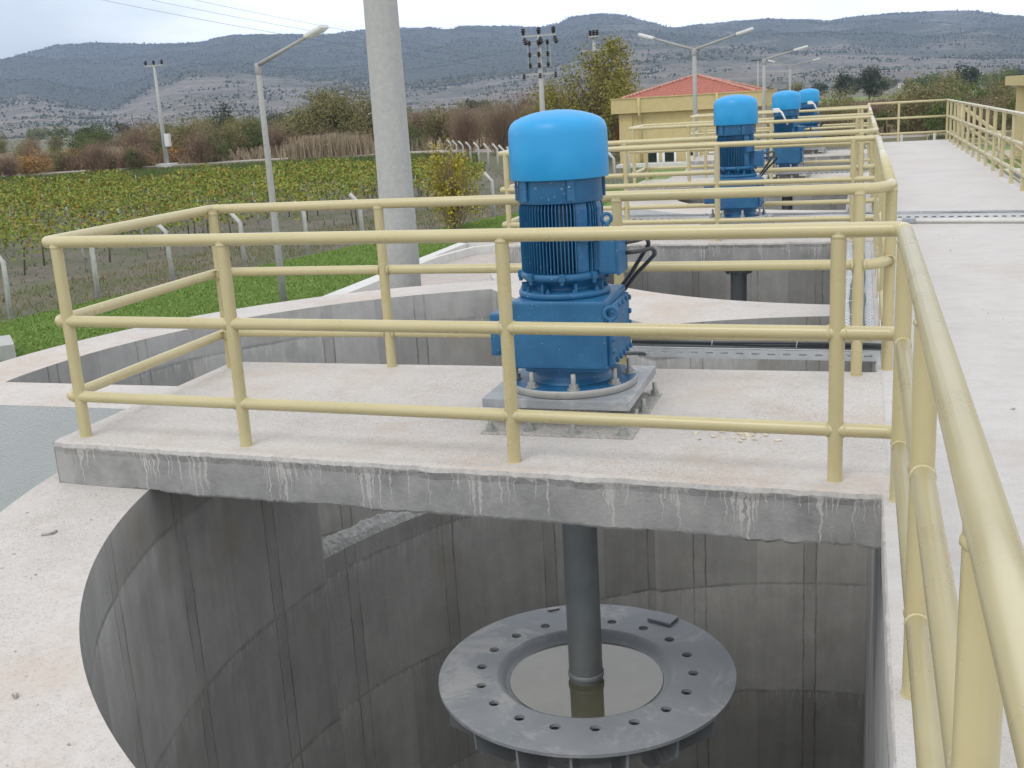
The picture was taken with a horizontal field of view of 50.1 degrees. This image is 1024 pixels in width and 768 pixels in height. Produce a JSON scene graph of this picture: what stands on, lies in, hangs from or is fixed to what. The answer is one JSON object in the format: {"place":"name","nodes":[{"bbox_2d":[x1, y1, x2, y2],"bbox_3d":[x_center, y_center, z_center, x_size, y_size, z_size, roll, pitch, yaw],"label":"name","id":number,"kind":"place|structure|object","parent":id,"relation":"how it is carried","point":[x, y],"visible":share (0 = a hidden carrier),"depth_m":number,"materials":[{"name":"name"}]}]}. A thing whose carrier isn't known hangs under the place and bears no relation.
{"place":"outdoors","nodes":[
{"label":"outdoors","id":0,"kind":"place"},
{"bbox_2d":[0,156,519,321],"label":"vineyard soil","id":1,"kind":"structure","parent":0,"point":[72,268],"depth_m":40.34,"materials":[{"name":"soil"}]},
{"bbox_2d":[0,174,470,274],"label":"vine stems","id":2,"kind":"object","parent":1,"relation":"on","point":[419,191],"visible":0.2,"depth_m":45.95,"materials":[{"name":"brown plant"}]},
{"bbox_2d":[0,151,484,196],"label":"verge weeds","id":3,"kind":"object","parent":1,"relation":"on","point":[155,172],"visible":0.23,"depth_m":106.60,"materials":[{"name":"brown plant"}]},
{"bbox_2d":[0,155,489,260],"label":"vineyard","id":4,"kind":"object","parent":1,"relation":"on","point":[79,190],"visible":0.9,"depth_m":53.38,"materials":[{"name":"green plant"}]},
{"bbox_2d":[0,158,513,305],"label":"soil weeds","id":5,"kind":"object","parent":1,"relation":"on","point":[189,246],"visible":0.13,"depth_m":43.98,"materials":[{"name":"green plant"}]},
{"bbox_2d":[0,193,519,317],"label":"fence","id":6,"kind":"object","parent":1,"relation":"on","point":[232,261],"visible":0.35,"depth_m":35.40,"materials":[{"name":"metal"}]},
{"bbox_2d":[446,140,508,173],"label":"fence","id":7,"kind":"object","parent":1,"relation":"on","point":[488,152],"visible":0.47,"depth_m":77.90,"materials":[{"name":"concrete"}]},
{"bbox_2d":[0,162,685,361],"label":"lawn","id":8,"kind":"structure","parent":0,"point":[666,177],"depth_m":29.18,"materials":[{"name":"plant"}]},
{"bbox_2d":[0,335,15,360],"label":"block","id":9,"kind":"structure","parent":8,"relation":"on","point":[7,349],"depth_m":22.51,"materials":[{"name":"concrete"}]},
{"bbox_2d":[254,24,328,301],"bbox_3d":[-4.960,-4.995,25.887,2.363,6.490,0.240,6,17,33],"label":"street lamp","id":10,"kind":"object","parent":8,"relation":"on","point":[317,30],"visible":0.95,"depth_m":26.26,"materials":[{"name":"metal"}]},
{"bbox_2d":[418,130,486,228],"bbox_3d":[-2.387,-7.723,41.268,2.777,3.879,2.759,1,15,17],"label":"yellow shrub","id":11,"kind":"object","parent":8,"relation":"on","point":[447,186],"visible":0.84,"depth_m":41.19,"materials":[{"name":"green plant"}]},
{"bbox_2d":[0,103,1010,174],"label":"thicket grass","id":12,"kind":"structure","parent":0,"point":[252,153],"depth_m":123.42,"materials":[{"name":"plant"}]},
{"bbox_2d":[1,81,1010,229],"bbox_3d":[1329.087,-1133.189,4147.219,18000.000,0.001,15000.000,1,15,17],"label":"ground","id":13,"kind":"structure","parent":0,"point":[493,164],"depth_m":87.47,"materials":[{"name":"soil"}]},
{"bbox_2d":[0,150,22,176],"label":"bush","id":14,"kind":"object","parent":13,"relation":"on","point":[11,168],"visible":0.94,"depth_m":113.90,"materials":[{"name":"brown plant"}]},
{"bbox_2d":[15,155,47,174],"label":"shrub","id":15,"kind":"object","parent":13,"relation":"on","point":[30,170],"visible":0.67,"depth_m":116.77,"materials":[{"name":"orange plant"}]},
{"bbox_2d":[6,147,59,173],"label":"shrub","id":16,"kind":"object","parent":13,"relation":"on","point":[39,159],"visible":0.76,"depth_m":118.10,"materials":[{"name":"orange plant"}]},
{"bbox_2d":[43,146,68,171],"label":"bush","id":17,"kind":"object","parent":13,"relation":"on","point":[58,158],"visible":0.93,"depth_m":120.66,"materials":[{"name":"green plant"}]},
{"bbox_2d":[44,121,76,144],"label":"tree","id":18,"kind":"object","parent":13,"relation":"on","point":[61,131],"visible":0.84,"depth_m":393.33,"materials":[{"name":"green plant"}]},
{"bbox_2d":[57,131,93,169],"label":"bush","id":19,"kind":"object","parent":13,"relation":"on","point":[79,145],"visible":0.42,"depth_m":122.08,"materials":[{"name":"green plant"}]},
{"bbox_2d":[69,139,101,173],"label":"bush","id":20,"kind":"object","parent":13,"relation":"on","point":[84,157],"visible":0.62,"depth_m":112.85,"materials":[{"name":"brown plant"}]},
{"bbox_2d":[80,121,115,147],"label":"bush","id":21,"kind":"object","parent":13,"relation":"on","point":[97,137],"visible":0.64,"depth_m":195.37,"materials":[{"name":"green plant"}]},
{"bbox_2d":[81,138,118,172],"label":"bush","id":22,"kind":"object","parent":13,"relation":"on","point":[100,160],"visible":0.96,"depth_m":112.29,"materials":[{"name":"brown plant"}]},
{"bbox_2d":[109,117,157,163],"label":"bush","id":23,"kind":"object","parent":13,"relation":"on","point":[137,138],"visible":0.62,"depth_m":120.50,"materials":[{"name":"brown plant"}]},
{"bbox_2d":[119,145,149,169],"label":"bush","id":24,"kind":"object","parent":13,"relation":"on","point":[130,155],"visible":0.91,"depth_m":116.55,"materials":[{"name":"green plant"}]},
{"bbox_2d":[120,115,160,161],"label":"bush","id":25,"kind":"object","parent":13,"relation":"on","point":[152,142],"visible":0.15,"depth_m":123.92,"materials":[{"name":"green plant"}]},
{"bbox_2d":[118,143,162,169],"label":"bush","id":26,"kind":"object","parent":13,"relation":"on","point":[138,151],"visible":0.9,"depth_m":116.94,"materials":[{"name":"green plant"}]},
{"bbox_2d":[144,60,177,166],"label":"utility pole","id":27,"kind":"object","parent":13,"relation":"on","point":[166,140],"visible":0.88,"depth_m":117.83,"materials":[{"name":"concrete"}]},
{"bbox_2d":[151,141,189,162],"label":"shrub","id":28,"kind":"object","parent":13,"relation":"on","point":[173,151],"visible":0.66,"depth_m":123.12,"materials":[{"name":"orange plant"}]},
{"bbox_2d":[166,112,217,158],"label":"bush","id":29,"kind":"object","parent":13,"relation":"on","point":[184,131],"visible":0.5,"depth_m":126.25,"materials":[{"name":"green plant"}]},
{"bbox_2d":[178,125,223,163],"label":"bush","id":30,"kind":"object","parent":13,"relation":"on","point":[193,147],"visible":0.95,"depth_m":120.51,"materials":[{"name":"brown plant"}]},
{"bbox_2d":[196,127,239,162],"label":"bush","id":31,"kind":"object","parent":13,"relation":"on","point":[220,149],"visible":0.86,"depth_m":121.53,"materials":[{"name":"green plant"}]},
{"bbox_2d":[206,98,233,132],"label":"dark tree","id":32,"kind":"object","parent":13,"relation":"on","point":[223,114],"visible":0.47,"depth_m":209.57,"materials":[{"name":"green plant"}]},
{"bbox_2d":[213,118,252,155],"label":"bush","id":33,"kind":"object","parent":13,"relation":"on","point":[227,132],"visible":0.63,"depth_m":128.24,"materials":[{"name":"green plant"}]},
{"bbox_2d":[219,107,261,150],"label":"bush","id":34,"kind":"object","parent":13,"relation":"on","point":[242,124],"visible":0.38,"depth_m":136.68,"materials":[{"name":"green plant"}]},
{"bbox_2d":[236,118,272,151],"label":"bush","id":35,"kind":"object","parent":13,"relation":"on","point":[257,141],"visible":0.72,"depth_m":134.74,"materials":[{"name":"green plant"}]},
{"bbox_2d":[267,122,292,153],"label":"bush","id":36,"kind":"object","parent":13,"relation":"on","point":[276,139],"visible":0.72,"depth_m":132.23,"materials":[{"name":"brown plant"}]},
{"bbox_2d":[271,133,344,161],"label":"reed clump","id":37,"kind":"object","parent":13,"relation":"on","point":[302,149],"visible":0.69,"depth_m":116.47,"materials":[{"name":"plant"}]},
{"bbox_2d":[284,109,339,137],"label":"bush","id":38,"kind":"object","parent":13,"relation":"on","point":[318,127],"visible":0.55,"depth_m":122.22,"materials":[{"name":"green plant"}]},
{"bbox_2d":[0,152,630,318],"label":"fence","id":39,"kind":"object","parent":13,"relation":"on","point":[97,290],"visible":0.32,"depth_m":32.48,"materials":[{"name":"concrete"}]},
{"bbox_2d":[286,131,348,157],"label":"reed clump","id":40,"kind":"object","parent":13,"relation":"on","point":[331,146],"visible":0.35,"depth_m":117.47,"materials":[{"name":"plant"}]},
{"bbox_2d":[270,73,373,140],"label":"broad tree","id":41,"kind":"object","parent":13,"relation":"on","point":[338,108],"visible":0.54,"depth_m":124.38,"materials":[{"name":"green plant"}]},
{"bbox_2d":[324,133,374,156],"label":"reed clump","id":42,"kind":"object","parent":13,"relation":"on","point":[359,146],"visible":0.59,"depth_m":117.40,"materials":[{"name":"plant"}]},
{"bbox_2d":[331,118,371,147],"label":"bush","id":43,"kind":"object","parent":13,"relation":"on","point":[355,127],"visible":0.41,"depth_m":121.53,"materials":[{"name":"green plant"}]},
{"bbox_2d":[416,94,452,145],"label":"bush","id":44,"kind":"object","parent":13,"relation":"on","point":[431,130],"visible":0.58,"depth_m":125.58,"materials":[{"name":"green plant"}]},
{"bbox_2d":[0,165,889,767],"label":"aeration basin","id":45,"kind":"object","parent":13,"relation":"on","point":[148,629],"visible":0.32,"depth_m":7.88,"materials":[{"name":"concrete"}]},
{"bbox_2d":[53,362,888,548],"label":"concrete bridge","id":46,"kind":"structure","parent":45,"relation":"on","point":[766,489],"depth_m":5.09,"materials":[{"name":"concrete"}]},
{"bbox_2d":[41,178,912,482],"bbox_3d":[-0.165,-0.380,5.633,4.091,1.031,2.125,1,15,17],"label":"railing","id":47,"kind":"object","parent":46,"relation":"on","point":[233,330],"visible":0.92,"depth_m":5.11,"materials":[{"name":"metal"}]},
{"bbox_2d":[439,109,735,767],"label":"surface aerator","id":48,"kind":"object","parent":46,"relation":"on","point":[559,164],"visible":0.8,"depth_m":5.37,"materials":[{"name":"blue paint"}]},
{"bbox_2d":[510,642,662,717],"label":"puddle","id":49,"kind":"object","parent":48,"relation":"on","point":[540,681],"visible":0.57,"depth_m":5.88,"materials":[{"name":"liquid"}]},
{"bbox_2d":[681,431,784,441],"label":"mortar crumbs","id":50,"kind":"object","parent":46,"relation":"on","point":[747,435],"visible":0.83,"depth_m":4.99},
{"bbox_2d":[509,221,872,262],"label":"concrete bridge","id":51,"kind":"structure","parent":45,"relation":"on","point":[752,249],"depth_m":11.48,"materials":[{"name":"concrete"}]},
{"bbox_2d":[498,128,879,243],"bbox_3d":[2.005,-2.238,12.405,4.091,1.031,2.125,1,15,17],"label":"railing","id":52,"kind":"object","parent":51,"relation":"on","point":[717,182],"visible":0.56,"depth_m":11.73,"materials":[{"name":"metal"}]},
{"bbox_2d":[701,94,777,300],"bbox_3d":[2.527,-1.591,12.496,1.600,3.315,1.861,-7,15,-13],"label":"surface aerator","id":53,"kind":"object","parent":51,"relation":"on","point":[735,117],"visible":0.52,"depth_m":11.97,"materials":[{"name":"metal"}]},
{"bbox_2d":[629,172,868,199],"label":"concrete bridge","id":54,"kind":"structure","parent":45,"relation":"on","point":[764,177],"depth_m":19.20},
{"bbox_2d":[628,112,872,182],"bbox_3d":[4.175,-4.096,19.177,4.091,1.031,2.125,1,15,17],"label":"railing","id":55,"kind":"object","parent":54,"relation":"on","point":[857,117],"visible":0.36,"depth_m":18.81,"materials":[{"name":"metal"}]},
{"bbox_2d":[764,90,812,209],"bbox_3d":[4.774,-3.447,19.244,1.600,3.315,1.861,-7,15,-13],"label":"surface aerator","id":56,"kind":"object","parent":54,"relation":"on","point":[787,103],"visible":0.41,"depth_m":18.72,"materials":[{"name":"metal"}]},
{"bbox_2d":[691,149,866,169],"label":"concrete bridge","id":57,"kind":"structure","parent":45,"relation":"on","point":[831,155],"depth_m":25.01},
{"bbox_2d":[690,105,870,159],"bbox_3d":[6.345,-5.954,25.949,4.091,1.031,2.125,1,15,17],"label":"railing","id":58,"kind":"object","parent":57,"relation":"on","point":[700,132],"visible":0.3,"depth_m":25.61,"materials":[{"name":"metal"}]},
{"bbox_2d":[799,88,826,166],"bbox_3d":[6.991,-5.304,26.001,1.600,3.315,1.861,-7,15,-13],"label":"surface aerator","id":59,"kind":"object","parent":57,"relation":"on","point":[809,94],"visible":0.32,"depth_m":25.43,"materials":[{"name":"metal"}]},
{"bbox_2d":[865,139,1023,767],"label":"walkway","id":60,"kind":"structure","parent":45,"relation":"on","point":[976,273],"depth_m":6.97,"materials":[{"name":"concrete"}]},
{"bbox_2d":[627,339,881,361],"bbox_3d":[1.317,-0.227,6.614,1.732,0.077,0.307,2,15,19],"label":"cable tray","id":61,"kind":"object","parent":60,"relation":"on","point":[784,350],"visible":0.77,"depth_m":6.51,"materials":[{"name":"grey"}]},
{"bbox_2d":[604,209,1023,219],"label":"cable tray","id":62,"kind":"object","parent":60,"relation":"on","point":[1017,213],"visible":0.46,"depth_m":12.48,"materials":[{"name":"metal"}]},
{"bbox_2d":[845,242,880,325],"bbox_3d":[2.787,-0.855,8.796,0.336,0.077,4.926,1,15,17],"label":"cable tray","id":63,"kind":"object","parent":60,"relation":"on","point":[868,288],"visible":0.24,"depth_m":8.15,"materials":[{"name":"grey"}]},
{"bbox_2d":[869,115,877,207],"bbox_3d":[5.009,-3.126,15.188,0.066,1.031,5.225,1,15,17],"label":"railing","id":64,"kind":"object","parent":60,"relation":"on","point":[873,123],"visible":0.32,"depth_m":14.74,"materials":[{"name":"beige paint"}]},
{"bbox_2d":[873,136,895,325],"bbox_3d":[2.839,-1.268,8.415,0.066,1.031,5.225,1,15,17],"label":"railing","id":65,"kind":"object","parent":60,"relation":"on","point":[883,170],"visible":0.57,"depth_m":7.82,"materials":[{"name":"metal"}]},
{"bbox_2d":[870,99,946,141],"bbox_3d":[10.281,-6.832,28.477,1.930,1.031,0.065,1,15,17],"label":"railing","id":66,"kind":"object","parent":60,"relation":"on","point":[898,133],"visible":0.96,"depth_m":28.44,"materials":[{"name":"metal"}]},
{"bbox_2d":[888,225,1023,767],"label":"railing","id":67,"kind":"object","parent":60,"relation":"on","point":[963,674],"visible":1,"depth_m":1.80,"materials":[{"name":"metal"}]},
{"bbox_2d":[897,217,1023,223],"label":"conduit pipe","id":68,"kind":"object","parent":60,"relation":"on","point":[914,220],"visible":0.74,"depth_m":11.87,"materials":[{"name":"metal"}]},
{"bbox_2d":[945,99,1023,190],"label":"railing","id":69,"kind":"object","parent":60,"relation":"on","point":[1003,137],"visible":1,"depth_m":19.14,"materials":[{"name":"metal"}]},
{"bbox_2d":[422,103,469,146],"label":"bush","id":70,"kind":"object","parent":13,"relation":"on","point":[442,127],"visible":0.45,"depth_m":124.82,"materials":[{"name":"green plant"}]},
{"bbox_2d":[435,95,489,151],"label":"bare tree","id":71,"kind":"object","parent":13,"relation":"on","point":[465,127],"visible":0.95,"depth_m":108.53,"materials":[{"name":"brown plant"}]},
{"bbox_2d":[467,87,525,153],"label":"bare tree","id":72,"kind":"object","parent":13,"relation":"on","point":[499,123],"visible":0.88,"depth_m":100.76,"materials":[{"name":"brown plant"}]},
{"bbox_2d":[484,83,538,123],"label":"bare tree","id":73,"kind":"object","parent":13,"relation":"on","point":[518,104],"visible":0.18,"depth_m":104.25,"materials":[{"name":"brown plant"}]},
{"bbox_2d":[521,26,558,111],"bbox_3d":[1.834,-16.682,65.317,2.374,8.837,0.561,1,15,17],"label":"utility pole","id":74,"kind":"object","parent":13,"relation":"on","point":[540,73],"visible":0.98,"depth_m":64.57,"materials":[{"name":"concrete"}]},
{"bbox_2d":[511,75,572,116],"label":"bare tree","id":75,"kind":"object","parent":13,"relation":"on","point":[523,93],"visible":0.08,"depth_m":96.49,"materials":[{"name":"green plant"}]},
{"bbox_2d":[521,67,606,112],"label":"autumn tree","id":76,"kind":"object","parent":13,"relation":"on","point":[555,101],"visible":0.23,"depth_m":84.05,"materials":[{"name":"green plant"}]},
{"bbox_2d":[553,29,645,156],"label":"autumn tree","id":77,"kind":"object","parent":13,"relation":"on","point":[596,68],"visible":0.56,"depth_m":83.60,"materials":[{"name":"green plant"}]},
{"bbox_2d":[592,71,638,157],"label":"autumn tree","id":78,"kind":"object","parent":13,"relation":"on","point":[615,126],"visible":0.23,"depth_m":81.56,"materials":[{"name":"green plant"}]},
{"bbox_2d":[610,74,776,167],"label":"service building","id":79,"kind":"structure","parent":13,"relation":"on","point":[670,102],"depth_m":73.15,"materials":[{"name":"paint"}]},
{"bbox_2d":[762,45,807,151],"bbox_3d":[12.266,-11.900,49.314,1.990,6.307,0.240,0,15,13],"label":"street lamp","id":80,"kind":"object","parent":13,"relation":"on","point":[764,81],"visible":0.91,"depth_m":49.01,"materials":[{"name":"metal"}]},
{"bbox_2d":[817,87,863,136],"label":"bush","id":81,"kind":"object","parent":13,"relation":"on","point":[827,101],"visible":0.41,"depth_m":85.94,"materials":[{"name":"green plant"}]},
{"bbox_2d":[832,71,855,97],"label":"tree","id":82,"kind":"object","parent":13,"relation":"on","point":[843,80],"visible":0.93,"depth_m":393.67,"materials":[{"name":"green plant"}]},
{"bbox_2d":[854,64,888,99],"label":"dark tree","id":83,"kind":"object","parent":13,"relation":"on","point":[871,86],"visible":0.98,"depth_m":275.41,"materials":[{"name":"green plant"}]},
{"bbox_2d":[850,96,900,128],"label":"bush","id":84,"kind":"object","parent":13,"relation":"on","point":[875,109],"visible":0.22,"depth_m":98.08,"materials":[{"name":"green plant"}]},
{"bbox_2d":[873,106,910,132],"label":"bush","id":85,"kind":"object","parent":13,"relation":"on","point":[883,115],"visible":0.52,"depth_m":95.06,"materials":[{"name":"green plant"}]},
{"bbox_2d":[883,64,958,134],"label":"bush","id":86,"kind":"object","parent":13,"relation":"on","point":[911,111],"visible":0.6,"depth_m":91.41,"materials":[{"name":"green plant"}]},
{"bbox_2d":[911,67,942,89],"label":"tree","id":87,"kind":"object","parent":13,"relation":"on","point":[930,76],"visible":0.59,"depth_m":436.35,"materials":[{"name":"green plant"}]},
{"bbox_2d":[925,69,974,93],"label":"bush","id":88,"kind":"object","parent":13,"relation":"on","point":[944,79],"visible":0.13,"depth_m":134.20,"materials":[{"name":"green plant"}]},
{"bbox_2d":[918,88,983,138],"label":"bush","id":89,"kind":"object","parent":13,"relation":"on","point":[938,112],"visible":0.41,"depth_m":84.46,"materials":[{"name":"green plant"}]},
{"bbox_2d":[923,76,982,111],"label":"bush","id":90,"kind":"object","parent":13,"relation":"on","point":[950,92],"visible":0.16,"depth_m":94.57,"materials":[{"name":"green plant"}]},
{"bbox_2d":[952,62,982,87],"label":"tree","id":91,"kind":"object","parent":13,"relation":"on","point":[973,71],"visible":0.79,"depth_m":378.29,"materials":[{"name":"green plant"}]},
{"bbox_2d":[961,79,1002,108],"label":"bush","id":92,"kind":"object","parent":13,"relation":"on","point":[982,96],"visible":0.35,"depth_m":115.40,"materials":[{"name":"green plant"}]},
{"bbox_2d":[964,103,1000,137],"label":"bush","id":93,"kind":"object","parent":13,"relation":"on","point":[983,118],"visible":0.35,"depth_m":83.32,"materials":[{"name":"green plant"}]},
{"bbox_2d":[977,67,1015,102],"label":"bush","id":94,"kind":"object","parent":13,"relation":"on","point":[994,88],"visible":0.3,"depth_m":125.39,"materials":[{"name":"green plant"}]},
{"bbox_2d":[978,79,1015,129],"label":"bush","id":95,"kind":"object","parent":13,"relation":"on","point":[1006,101],"visible":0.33,"depth_m":89.47,"materials":[{"name":"green plant"}]},
{"bbox_2d":[1,130,1011,177],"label":"dirt road","id":96,"kind":"structure","parent":0,"point":[905,137],"depth_m":116.15,"materials":[{"name":"soil"}]},
{"bbox_2d":[0,10,1023,137],"bbox_3d":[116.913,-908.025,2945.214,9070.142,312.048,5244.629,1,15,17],"label":"hills","id":97,"kind":"structure","parent":0,"point":[137,108],"depth_m":2305.27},
{"bbox_2d":[0,9,1023,138],"bbox_3d":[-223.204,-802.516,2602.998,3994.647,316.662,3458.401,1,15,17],"label":"hillside trees","id":98,"kind":"object","parent":97,"relation":"on","point":[535,69],"visible":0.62,"depth_m":2502.83,"materials":[{"name":"grey plant"}]},
{"bbox_2d":[0,0,1023,58],"label":"sky","id":99,"kind":"structure","parent":0,"point":[25,25],"materials":[{"name":"white"}]},
{"bbox_2d":[379,170,685,289],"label":"pavement","id":100,"kind":"structure","parent":0,"point":[436,279],"depth_m":30.57,"materials":[{"name":"concrete"}]},
{"bbox_2d":[363,0,420,288],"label":"concrete pole","id":101,"kind":"object","parent":100,"relation":"on","point":[389,112],"visible":0.43,"depth_m":14.58,"materials":[{"name":"concrete"}]},
{"bbox_2d":[324,242,494,295],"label":"kerb","id":102,"kind":"structure","parent":100,"relation":"on","point":[455,247],"depth_m":33.93,"materials":[{"name":"concrete"}]},
{"bbox_2d":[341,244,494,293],"bbox_3d":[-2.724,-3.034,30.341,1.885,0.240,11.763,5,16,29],"label":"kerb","id":103,"kind":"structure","parent":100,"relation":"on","point":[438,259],"depth_m":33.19,"materials":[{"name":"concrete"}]},
{"bbox_2d":[638,27,753,156],"bbox_3d":[6.841,-9.662,40.765,4.308,6.822,0.326,4,16,26],"label":"street lamp","id":104,"kind":"object","parent":100,"relation":"on","point":[694,64],"visible":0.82,"depth_m":40.26,"materials":[{"name":"metal"}]},
{"bbox_2d":[952,99,1021,182],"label":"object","id":105,"kind":"structure","parent":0,"point":[1017,147],"depth_m":26.66,"materials":[{"name":"metal"}]},
{"bbox_2d":[987,159,1020,168],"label":"lawn","id":106,"kind":"structure","parent":0,"point":[1007,161],"depth_m":58.75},
{"bbox_2d":[1005,75,1023,159],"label":"yard building","id":107,"kind":"structure","parent":106,"relation":"on","point":[1018,81],"depth_m":59.78,"materials":[{"name":"beige paint"}]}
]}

